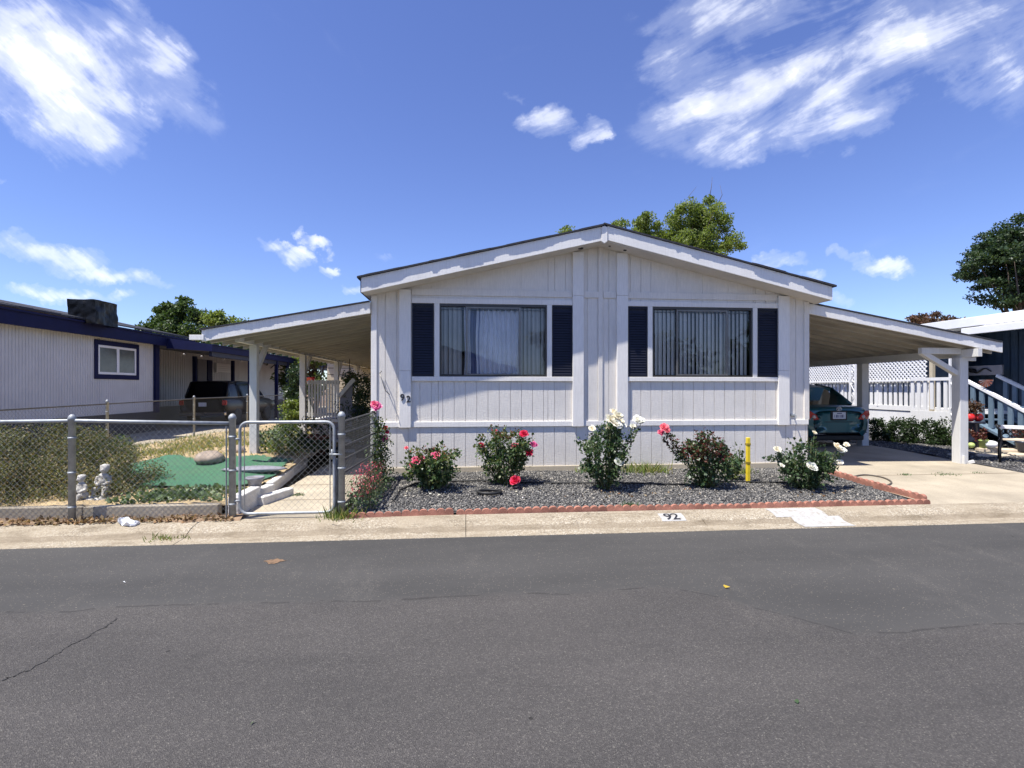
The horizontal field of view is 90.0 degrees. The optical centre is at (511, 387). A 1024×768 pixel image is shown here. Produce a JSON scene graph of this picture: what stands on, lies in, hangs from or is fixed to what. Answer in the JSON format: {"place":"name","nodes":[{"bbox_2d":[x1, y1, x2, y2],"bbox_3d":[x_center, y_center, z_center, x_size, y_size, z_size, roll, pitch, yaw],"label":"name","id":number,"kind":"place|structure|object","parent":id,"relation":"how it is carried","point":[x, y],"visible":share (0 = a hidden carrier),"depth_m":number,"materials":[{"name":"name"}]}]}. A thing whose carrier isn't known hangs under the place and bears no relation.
{"place":"outdoors","nodes":[
{"label":"outdoors","id":0,"kind":"place"},
{"bbox_2d":[0,513,243,525],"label":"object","id":1,"kind":"structure","parent":0,"point":[238,517],"depth_m":5.93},
{"bbox_2d":[0,503,221,519],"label":"yard edging wall","id":2,"kind":"structure","parent":1,"relation":"on","point":[111,510],"depth_m":6.03,"materials":[{"name":"concrete"}]},
{"bbox_2d":[0,512,232,525],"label":"fallen leaves","id":3,"kind":"object","parent":1,"relation":"on","point":[91,520],"visible":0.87,"depth_m":5.86,"materials":[{"name":"brown plant"}]},
{"bbox_2d":[0,414,236,521],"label":"chain link fence","id":4,"kind":"object","parent":1,"relation":"on","point":[71,420],"visible":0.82,"depth_m":5.91,"materials":[{"name":"metal"}]},
{"bbox_2d":[234,420,341,514],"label":"chain link gate","id":5,"kind":"structure","parent":4,"relation":"attached to","point":[332,454],"depth_m":6.08,"materials":[{"name":"metal"}]},
{"bbox_2d":[228,486,259,513],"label":"edging block","id":6,"kind":"structure","parent":1,"relation":"on","point":[252,496],"depth_m":6.49,"materials":[{"name":"white paint"}]},
{"bbox_2d":[1,406,322,464],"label":"neighbour driveway","id":7,"kind":"structure","parent":0,"point":[179,428],"depth_m":19.04,"materials":[{"name":"concrete"}]},
{"bbox_2d":[0,300,298,449],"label":"mobile home","id":8,"kind":"object","parent":7,"relation":"on","point":[50,357],"visible":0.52,"depth_m":15.65,"materials":[{"name":"white metal"}]},
{"bbox_2d":[67,299,118,327],"bbox_3d":[-12.523,-2.224,15.313,0.799,0.744,0.990,0,0,-5],"label":"rooftop cooler","id":9,"kind":"object","parent":8,"relation":"on","point":[94,311],"visible":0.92,"depth_m":14.88,"materials":[{"name":"grey metal"}]},
{"bbox_2d":[94,339,138,379],"bbox_3d":[-12.945,-0.892,16.827,0.030,1.219,2.145,0,0,-5],"label":"window","id":10,"kind":"structure","parent":8,"relation":"in","point":[112,360],"depth_m":16.72,"materials":[{"name":"blue paint"}]},
{"bbox_2d":[197,359,206,380],"bbox_3d":[-16.252,-0.875,26.848,0.040,1.250,0.899,0,0,-5],"label":"window","id":11,"kind":"structure","parent":8,"relation":"in","point":[201,364],"depth_m":26.75,"materials":[{"name":"grey glass"}]},
{"bbox_2d":[179,381,273,424],"bbox_3d":[-12.774,0.628,23.454,1.932,1.883,5.590,0,0,-5],"label":"parked car","id":12,"kind":"object","parent":7,"relation":"on","point":[206,389],"visible":0.73,"depth_m":21.19,"materials":[{"name":"black paint"}]},
{"bbox_2d":[160,338,326,420],"bbox_3d":[-14.308,-0.125,29.009,4.500,3.450,23.651,0,0,-5],"label":"carport","id":13,"kind":"object","parent":7,"relation":"on","point":[218,351],"visible":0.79,"depth_m":22.36,"materials":[{"name":"blue paint"}]},
{"bbox_2d":[0,418,337,506],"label":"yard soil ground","id":14,"kind":"structure","parent":0,"point":[179,501],"depth_m":7.53,"materials":[{"name":"soil"}]},
{"bbox_2d":[0,418,175,506],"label":"shrub","id":15,"kind":"object","parent":14,"relation":"on","point":[61,476],"visible":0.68,"depth_m":6.80,"materials":[{"name":"green plant"}]},
{"bbox_2d":[76,464,111,500],"bbox_3d":[-5.266,1.216,6.420,0.356,0.488,0.427,0,0,-5],"label":"garden statue","id":16,"kind":"object","parent":14,"relation":"on","point":[99,484],"visible":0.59,"depth_m":6.43,"materials":[{"name":"stone"}]},
{"bbox_2d":[105,482,246,503],"bbox_3d":[-4.265,1.348,6.604,1.441,0.221,0.827,0,0,-5],"label":"ground cover","id":17,"kind":"object","parent":14,"relation":"on","point":[153,496],"visible":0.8,"depth_m":6.45,"materials":[{"name":"green plant"}]},
{"bbox_2d":[22,431,336,471],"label":"yard grass","id":18,"kind":"structure","parent":14,"relation":"on","point":[191,441],"depth_m":10.90,"materials":[{"name":"beige plant"}]},
{"bbox_2d":[109,455,291,486],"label":"artificial turf","id":19,"kind":"structure","parent":14,"relation":"on","point":[184,463],"depth_m":8.02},
{"bbox_2d":[194,450,224,464],"bbox_3d":[-5.009,1.168,8.485,0.434,0.275,0.443,0,0,-5],"label":"rock","id":20,"kind":"object","parent":19,"relation":"on","point":[200,458],"visible":0.67,"depth_m":8.34,"materials":[{"name":"beige stone"}]},
{"bbox_2d":[220,465,287,472],"bbox_3d":[-4.035,1.269,8.021,1.018,0.084,0.411,0,0,-5],"label":"rock","id":21,"kind":"object","parent":19,"relation":"on","point":[254,469],"visible":0.79,"depth_m":7.93,"materials":[{"name":"grey stone"}]},
{"bbox_2d":[260,484,274,494],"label":"edging block","id":22,"kind":"structure","parent":14,"relation":"on","point":[269,487],"depth_m":7.20,"materials":[{"name":"white paint"}]},
{"bbox_2d":[245,475,264,487],"bbox_3d":[-3.462,1.272,6.897,0.236,0.155,0.236,0,0,-5],"label":"flower pot","id":23,"kind":"object","parent":22,"relation":"on","point":[257,482],"visible":0.84,"depth_m":6.84,"materials":[{"name":"concrete"}]},
{"bbox_2d":[259,425,293,447],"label":"garden plant","id":24,"kind":"object","parent":14,"relation":"on","point":[274,434],"visible":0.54,"depth_m":10.12,"materials":[{"name":"green plant"}]},
{"bbox_2d":[266,468,292,490],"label":"edging block","id":25,"kind":"structure","parent":14,"relation":"on","point":[275,481],"depth_m":7.99,"materials":[{"name":"white paint"}]},
{"bbox_2d":[189,301,370,453],"bbox_3d":[-4.371,-0.045,15.263,2.829,2.790,14.014,0,0,-5],"label":"patio cover","id":26,"kind":"object","parent":14,"relation":"on","point":[338,336],"visible":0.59,"depth_m":9.30,"materials":[{"name":"paint"}]},
{"bbox_2d":[258,439,305,454],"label":"garden plant","id":27,"kind":"object","parent":14,"relation":"on","point":[279,449],"visible":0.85,"depth_m":9.41,"materials":[{"name":"green plant"}]},
{"bbox_2d":[272,399,308,437],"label":"garden plant","id":28,"kind":"object","parent":14,"relation":"on","point":[293,405],"visible":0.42,"depth_m":13.05,"materials":[{"name":"green plant"}]},
{"bbox_2d":[275,417,308,444],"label":"garden plant","id":29,"kind":"object","parent":14,"relation":"on","point":[291,430],"visible":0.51,"depth_m":10.76,"materials":[{"name":"green plant"}]},
{"bbox_2d":[275,361,313,424],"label":"shrub","id":30,"kind":"object","parent":14,"relation":"on","point":[292,392],"visible":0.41,"depth_m":16.30,"materials":[{"name":"green plant"}]},
{"bbox_2d":[290,458,307,475],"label":"edging block","id":31,"kind":"structure","parent":14,"relation":"on","point":[300,466],"depth_m":9.28,"materials":[{"name":"white paint"}]},
{"bbox_2d":[289,433,331,451],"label":"garden plant","id":32,"kind":"object","parent":14,"relation":"on","point":[309,445],"visible":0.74,"depth_m":10.27,"materials":[{"name":"green plant"}]},
{"bbox_2d":[289,416,347,454],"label":"potted plant","id":33,"kind":"object","parent":14,"relation":"on","point":[325,434],"visible":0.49,"depth_m":11.18,"materials":[{"name":"green plant"}]},
{"bbox_2d":[327,363,370,412],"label":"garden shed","id":34,"kind":"structure","parent":14,"relation":"on","point":[330,371],"depth_m":19.98,"materials":[{"name":"beige wood"}]},
{"bbox_2d":[257,487,293,504],"bbox_3d":[-3.255,1.490,7.047,0.130,0.120,0.646,0,0,11],"label":"edging block","id":35,"kind":"object","parent":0,"point":[281,493],"depth_m":6.95,"materials":[{"name":"white paint"}]},
{"bbox_2d":[241,452,370,518],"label":"garden path","id":36,"kind":"structure","parent":0,"point":[311,493],"depth_m":7.17,"materials":[{"name":"concrete"}]},
{"bbox_2d":[307,378,370,452],"bbox_3d":[-3.981,0.630,14.125,2.255,1.741,5.150,0,0,-5],"label":"porch","id":37,"kind":"object","parent":36,"relation":"on","point":[328,414],"visible":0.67,"depth_m":12.39,"materials":[{"name":"paint"}]},
{"bbox_2d":[347,372,370,416],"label":"potted plant","id":38,"kind":"object","parent":37,"relation":"on","point":[357,383],"visible":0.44,"depth_m":13.12,"materials":[{"name":"green plant"}]},
{"bbox_2d":[334,376,370,448],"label":"potted plant","id":39,"kind":"object","parent":36,"relation":"on","point":[364,406],"visible":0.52,"depth_m":12.04,"materials":[{"name":"green plant"}]},
{"bbox_2d":[345,415,369,457],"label":"potted plant","id":40,"kind":"object","parent":36,"relation":"on","point":[362,444],"visible":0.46,"depth_m":10.96,"materials":[{"name":"green plant"}]},
{"bbox_2d":[0,523,1023,767],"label":"road","id":41,"kind":"structure","parent":0,"point":[884,647],"depth_m":3.19,"materials":[{"name":"grey asphalt"}]},
{"bbox_2d":[0,0,1023,384],"label":"sky","id":42,"kind":"structure","parent":0,"point":[253,159],"materials":[{"name":"blue"}]},
{"bbox_2d":[222,395,1010,516],"bbox_3d":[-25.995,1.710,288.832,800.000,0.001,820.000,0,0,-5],"label":"ground","id":43,"kind":"structure","parent":0,"point":[319,462],"depth_m":11.15,"materials":[{"name":"beige concrete"}]},
{"bbox_2d":[0,393,319,451],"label":"chain link fence","id":44,"kind":"object","parent":43,"relation":"on","point":[106,403],"visible":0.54,"depth_m":13.37,"materials":[{"name":"metal"}]},
{"bbox_2d":[134,295,212,342],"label":"broadleaf tree","id":45,"kind":"object","parent":43,"relation":"on","point":[179,316],"visible":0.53,"depth_m":40.84,"materials":[{"name":"green plant"}]},
{"bbox_2d":[195,309,248,345],"bbox_3d":[-20.990,-2.118,38.112,3.426,7.586,3.720,0,0,23],"label":"broadleaf tree","id":46,"kind":"object","parent":43,"relation":"on","point":[219,318],"visible":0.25,"depth_m":37.53,"materials":[{"name":"green plant"}]},
{"bbox_2d":[270,356,326,412],"bbox_3d":[-11.461,-0.539,29.001,4.163,4.418,2.967,0,0,-5],"label":"broadleaf tree","id":47,"kind":"object","parent":43,"relation":"on","point":[282,380],"visible":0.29,"depth_m":28.66,"materials":[{"name":"green plant"}]},
{"bbox_2d":[334,411,375,516],"bbox_3d":[-2.122,1.011,7.016,0.150,1.458,1.849,0,0,-3],"label":"chain link fence","id":48,"kind":"object","parent":43,"relation":"on","point":[341,466],"visible":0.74,"depth_m":6.37,"materials":[{"name":"metal"}]},
{"bbox_2d":[0,502,1023,548],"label":"kerb","id":49,"kind":"structure","parent":43,"relation":"on","point":[71,535],"depth_m":5.94,"materials":[{"name":"concrete"}]},
{"bbox_2d":[117,517,138,526],"bbox_3d":[-4.333,1.500,5.795,0.263,0.092,0.140,6,1,9],"label":"plastic bag","id":50,"kind":"object","parent":49,"relation":"on","point":[130,521],"visible":1,"depth_m":5.75,"materials":[{"name":"white plastic"}]},
{"bbox_2d":[316,501,366,522],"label":"grass tuft","id":51,"kind":"object","parent":49,"relation":"on","point":[330,515],"visible":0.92,"depth_m":6.06,"materials":[{"name":"green plant"}]},
{"bbox_2d":[347,511,400,517],"bbox_3d":[-1.645,1.552,6.138,0.624,0.130,0.055,0,-4,-9],"label":"edging brick","id":52,"kind":"object","parent":49,"relation":"on","point":[381,514],"visible":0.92,"depth_m":6.12,"materials":[{"name":"brick"}]},
{"bbox_2d":[402,508,453,515],"bbox_3d":[-1.023,1.540,6.223,0.624,0.136,0.055,-1,-2,-7],"label":"edging brick","id":53,"kind":"object","parent":49,"relation":"on","point":[431,511],"visible":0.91,"depth_m":6.20,"materials":[{"name":"brick"}]},
{"bbox_2d":[456,507,506,514],"bbox_3d":[-0.370,1.549,6.295,0.624,0.130,0.055,-1,-1,-6],"label":"edging brick","id":54,"kind":"object","parent":49,"relation":"on","point":[502,510],"visible":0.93,"depth_m":6.27,"materials":[{"name":"brick"}]},
{"bbox_2d":[507,506,557,513],"bbox_3d":[0.254,1.543,6.357,0.624,0.132,0.056,-1,2,-6],"label":"edging brick","id":55,"kind":"object","parent":49,"relation":"on","point":[543,509],"visible":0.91,"depth_m":6.33,"materials":[{"name":"brick"}]},
{"bbox_2d":[557,505,606,511],"bbox_3d":[0.878,1.546,6.415,0.624,0.134,0.055,0,3,-5],"label":"edging brick","id":56,"kind":"object","parent":49,"relation":"on","point":[594,508],"visible":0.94,"depth_m":6.39,"materials":[{"name":"brick"}]},
{"bbox_2d":[606,504,655,510],"bbox_3d":[1.503,1.544,6.470,0.624,0.133,0.055,1,-5,-5],"label":"edging brick","id":57,"kind":"object","parent":49,"relation":"on","point":[641,507],"visible":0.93,"depth_m":6.45,"materials":[{"name":"brick"}]},
{"bbox_2d":[658,513,686,520],"bbox_3d":[1.946,1.571,6.237,0.302,0.052,0.165,0,0,-5],"label":"kerb number","id":58,"kind":"object","parent":49,"relation":"on","point":[672,517],"visible":1,"depth_m":6.22,"materials":[{"name":"white paint"}]},
{"bbox_2d":[655,503,703,509],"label":"edging brick","id":59,"kind":"object","parent":49,"relation":"on","point":[689,506],"visible":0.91,"depth_m":6.50,"materials":[{"name":"brick"}]},
{"bbox_2d":[703,503,750,508],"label":"edging brick","id":60,"kind":"object","parent":49,"relation":"on","point":[727,506],"visible":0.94,"depth_m":6.54,"materials":[{"name":"brick"}]},
{"bbox_2d":[749,501,796,507],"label":"edging brick","id":61,"kind":"object","parent":49,"relation":"on","point":[784,504],"visible":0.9,"depth_m":6.60,"materials":[{"name":"brick"}]},
{"bbox_2d":[766,508,827,516],"bbox_3d":[3.575,1.564,6.444,0.676,0.046,0.245,0,0,-5],"label":"kerb white marking","id":62,"kind":"object","parent":49,"relation":"on","point":[788,512],"visible":1,"depth_m":6.41,"materials":[{"name":"paint"}]},
{"bbox_2d":[796,500,842,506],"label":"edging brick","id":63,"kind":"object","parent":49,"relation":"on","point":[827,503],"visible":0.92,"depth_m":6.65,"materials":[{"name":"brick"}]},
{"bbox_2d":[791,516,855,526],"bbox_3d":[3.763,1.612,6.198,0.634,0.051,0.272,0,0,-5],"label":"white paint patch","id":64,"kind":"object","parent":49,"relation":"on","point":[813,521],"visible":1,"depth_m":6.24,"materials":[{"name":"paint"}]},
{"bbox_2d":[842,500,886,505],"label":"edging brick","id":65,"kind":"object","parent":49,"relation":"on","point":[862,503],"visible":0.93,"depth_m":6.71,"materials":[{"name":"brick"}]},
{"bbox_2d":[885,499,930,504],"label":"edging brick","id":66,"kind":"object","parent":49,"relation":"on","point":[907,502],"visible":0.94,"depth_m":6.78,"materials":[{"name":"brick"}]},
{"bbox_2d":[611,184,748,255],"bbox_3d":[11.065,-6.265,35.079,9.244,15.866,7.066,0,0,27],"label":"broadleaf tree","id":67,"kind":"object","parent":43,"relation":"on","point":[700,228],"visible":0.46,"depth_m":34.34,"materials":[{"name":"green plant"}]},
{"bbox_2d":[904,310,965,323],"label":"broadleaf tree","id":68,"kind":"object","parent":43,"relation":"on","point":[920,319],"visible":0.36,"depth_m":40.06,"materials":[{"name":"red plant"}]},
{"bbox_2d":[950,211,1023,312],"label":"conifer tree","id":69,"kind":"object","parent":43,"relation":"on","point":[993,253],"visible":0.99,"depth_m":26.27,"materials":[{"name":"green plant"}]},
{"bbox_2d":[347,467,906,514],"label":"gravel bed ground","id":70,"kind":"structure","parent":0,"point":[646,491],"depth_m":7.22,"materials":[{"name":"grey gravel"}]},
{"bbox_2d":[345,454,395,510],"bbox_3d":[-1.930,1.274,7.099,0.510,0.614,1.607,0,0,-5],"label":"flowering plant","id":71,"kind":"object","parent":70,"relation":"on","point":[370,488],"visible":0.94,"depth_m":6.74,"materials":[{"name":"green plant"}]},
{"bbox_2d":[363,400,398,481],"bbox_3d":[-2.017,0.940,7.873,0.529,1.499,0.433,0,0,-22],"label":"climbing rose","id":72,"kind":"object","parent":70,"relation":"on","point":[376,406],"visible":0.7,"depth_m":7.82,"materials":[{"name":"green plant"}]},
{"bbox_2d":[399,440,461,490],"bbox_3d":[-1.181,1.129,7.389,0.933,0.746,0.799,0,0,-5],"label":"rose bush","id":73,"kind":"object","parent":70,"relation":"on","point":[433,468],"visible":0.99,"depth_m":7.28,"materials":[{"name":"green plant"}]},
{"bbox_2d":[477,488,502,494],"bbox_3d":[-0.310,1.438,7.105,0.361,0.038,0.303,0,0,-5],"label":"edging ring","id":74,"kind":"object","parent":70,"relation":"on","point":[483,492],"visible":1,"depth_m":7.04,"materials":[{"name":"black rubber"}]},
{"bbox_2d":[473,424,537,485],"bbox_3d":[-0.073,1.003,7.747,1.004,0.980,0.810,0,0,-25],"label":"rose bush","id":75,"kind":"object","parent":70,"relation":"on","point":[516,454],"visible":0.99,"depth_m":7.65,"materials":[{"name":"green plant"}]},
{"bbox_2d":[393,480,794,500],"bbox_3d":[1.331,1.449,7.734,6.057,0.086,0.922,0,0,-10],"label":"drip hose","id":76,"kind":"object","parent":70,"relation":"on","point":[592,483],"visible":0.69,"depth_m":7.73,"materials":[{"name":"black rubber"}]},
{"bbox_2d":[357,223,836,473],"bbox_3d":[0.797,-0.600,16.967,8.060,4.260,17.146,0,0,-5],"label":"mobile home","id":77,"kind":"object","parent":70,"relation":"on","point":[557,345],"visible":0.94,"depth_m":8.82,"materials":[{"name":"grey paint"}]},
{"bbox_2d":[411,298,572,380],"bbox_3d":[-0.329,-0.812,8.784,2.731,1.390,0.225,0,0,-5],"label":"window","id":78,"kind":"structure","parent":77,"relation":"in","point":[500,345],"depth_m":8.76,"materials":[{"name":"grey glass"}]},
{"bbox_2d":[628,301,777,380],"bbox_3d":[3.371,-0.812,9.073,2.746,1.390,0.137,0,0,-5],"label":"window","id":79,"kind":"structure","parent":77,"relation":"in","point":[685,307],"depth_m":9.08,"materials":[{"name":"white paint"}]},
{"bbox_2d":[574,408,644,490],"bbox_3d":[1.458,0.901,7.462,1.025,1.209,0.765,0,0,-5],"label":"rose bush","id":80,"kind":"object","parent":70,"relation":"on","point":[613,458],"visible":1,"depth_m":7.38,"materials":[{"name":"green plant"}]},
{"bbox_2d":[620,460,681,475],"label":"grass tuft","id":81,"kind":"object","parent":70,"relation":"on","point":[642,469],"visible":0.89,"depth_m":8.60,"materials":[{"name":"green plant"}]},
{"bbox_2d":[657,423,742,488],"bbox_3d":[2.758,1.012,7.514,1.128,0.993,0.727,0,0,-22],"label":"rose bush","id":82,"kind":"object","parent":70,"relation":"on","point":[703,455],"visible":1,"depth_m":7.49,"materials":[{"name":"green plant"}]},
{"bbox_2d":[719,441,745,479],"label":"rose bush","id":83,"kind":"object","parent":70,"relation":"on","point":[736,473],"visible":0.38,"depth_m":8.07,"materials":[{"name":"green plant"}]},
{"bbox_2d":[745,437,750,482],"bbox_3d":[3.642,1.142,7.902,0.062,0.754,0.060,0,0,-5],"label":"marker post","id":84,"kind":"object","parent":70,"relation":"on","point":[748,461],"visible":0.85,"depth_m":7.88,"materials":[{"name":"yellow paint"}]},
{"bbox_2d":[762,430,849,489],"bbox_3d":[4.412,1.080,7.540,1.190,0.897,0.806,0,0,-5],"label":"rose bush","id":85,"kind":"object","parent":70,"relation":"on","point":[818,469],"visible":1,"depth_m":7.46,"materials":[{"name":"green plant"}]},
{"bbox_2d":[808,440,1023,503],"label":"driveway","id":86,"kind":"structure","parent":0,"point":[992,485],"depth_m":8.69,"materials":[{"name":"concrete"}]},
{"bbox_2d":[808,384,869,442],"bbox_3d":[7.273,0.626,13.895,1.752,1.498,4.466,0,0,-5],"label":"parked car","id":87,"kind":"object","parent":86,"relation":"on","point":[835,416],"visible":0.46,"depth_m":11.74,"materials":[{"name":"teal paint"}]},
{"bbox_2d":[850,476,886,490],"bbox_3d":[5.465,1.471,7.862,0.055,0.130,0.624,0,2,-9],"label":"edging brick","id":88,"kind":"object","parent":86,"relation":"on","point":[867,482],"visible":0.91,"depth_m":7.82,"materials":[{"name":"brick"}]},
{"bbox_2d":[884,485,926,499],"bbox_3d":[5.565,1.506,7.259,0.055,0.130,0.624,0,2,-9],"label":"edging brick","id":89,"kind":"object","parent":86,"relation":"on","point":[902,492],"visible":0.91,"depth_m":7.23,"materials":[{"name":"brick"}]},
{"bbox_2d":[809,303,1002,463],"bbox_3d":[6.675,-0.009,16.003,3.916,3.118,13.320,0,0,-5],"label":"carport","id":90,"kind":"object","parent":86,"relation":"on","point":[841,336],"visible":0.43,"depth_m":9.88,"materials":[{"name":"paint"}]},
{"bbox_2d":[816,434,1023,472],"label":"side gravel ground","id":91,"kind":"structure","parent":0,"point":[1012,468],"depth_m":10.95,"materials":[{"name":"grey gravel"}]},
{"bbox_2d":[849,364,856,405],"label":"trellis column","id":92,"kind":"structure","parent":91,"relation":"on","point":[854,383],"depth_m":15.72,"materials":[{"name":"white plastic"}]},
{"bbox_2d":[869,417,893,440],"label":"boxwood shrub","id":93,"kind":"object","parent":91,"relation":"on","point":[875,431],"visible":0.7,"depth_m":13.38,"materials":[{"name":"green plant"}]},
{"bbox_2d":[873,416,905,442],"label":"boxwood shrub","id":94,"kind":"object","parent":91,"relation":"on","point":[893,425],"visible":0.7,"depth_m":13.16,"materials":[{"name":"green plant"}]},
{"bbox_2d":[890,416,933,443],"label":"boxwood shrub","id":95,"kind":"object","parent":91,"relation":"on","point":[908,429],"visible":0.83,"depth_m":12.82,"materials":[{"name":"green plant"}]},
{"bbox_2d":[809,310,1023,445],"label":"mobile home","id":96,"kind":"object","parent":91,"relation":"on","point":[918,389],"visible":0.24,"depth_m":13.73,"materials":[{"name":"blue"}]},
{"bbox_2d":[968,365,1003,375],"bbox_3d":[12.701,-0.474,13.957,0.098,0.259,1.279,0,0,-5],"label":"wall plaque","id":97,"kind":"object","parent":96,"relation":"attached to","point":[986,370],"depth_m":13.73,"materials":[{"name":"black metal"}]},
{"bbox_2d":[911,417,950,445],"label":"boxwood shrub","id":98,"kind":"object","parent":91,"relation":"on","point":[925,423],"visible":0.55,"depth_m":12.61,"materials":[{"name":"green plant"}]},
{"bbox_2d":[923,416,951,445],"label":"boxwood shrub","id":99,"kind":"object","parent":91,"relation":"on","point":[943,432],"visible":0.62,"depth_m":12.35,"materials":[{"name":"green plant"}]},
{"bbox_2d":[949,358,951,438],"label":"trellis column","id":100,"kind":"structure","parent":91,"relation":"on","point":[950,393],"depth_m":12.61,"materials":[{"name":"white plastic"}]},
{"bbox_2d":[968,399,985,447],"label":"potted plant","id":101,"kind":"object","parent":91,"relation":"on","point":[976,417],"visible":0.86,"depth_m":11.52,"materials":[{"name":"red plant"}]},
{"bbox_2d":[975,447,997,451],"bbox_3d":[10.497,1.380,11.290,0.560,0.140,0.321,0,0,-5],"label":"flagstone","id":102,"kind":"object","parent":91,"relation":"on","point":[987,449],"visible":0.33,"depth_m":11.14,"materials":[{"name":"beige stone"}]},
{"bbox_2d":[975,427,989,447],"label":"potted plant","id":103,"kind":"object","parent":102,"relation":"on","point":[983,441],"visible":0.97,"depth_m":11.18,"materials":[{"name":"green plant"}]},
{"bbox_2d":[995,424,1023,461],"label":"garden bench","id":104,"kind":"object","parent":91,"relation":"on","point":[1001,438],"visible":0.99,"depth_m":10.03,"materials":[{"name":"black metal"}]},
{"bbox_2d":[1007,452,1023,456],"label":"flagstone","id":105,"kind":"object","parent":91,"relation":"on","point":[1021,454],"visible":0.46,"depth_m":10.79,"materials":[{"name":"beige stone"}]},
{"bbox_2d":[1007,429,1023,451],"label":"potted plant","id":106,"kind":"object","parent":105,"relation":"on","point":[1019,445],"visible":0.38,"depth_m":10.91,"materials":[{"name":"grey plant"}]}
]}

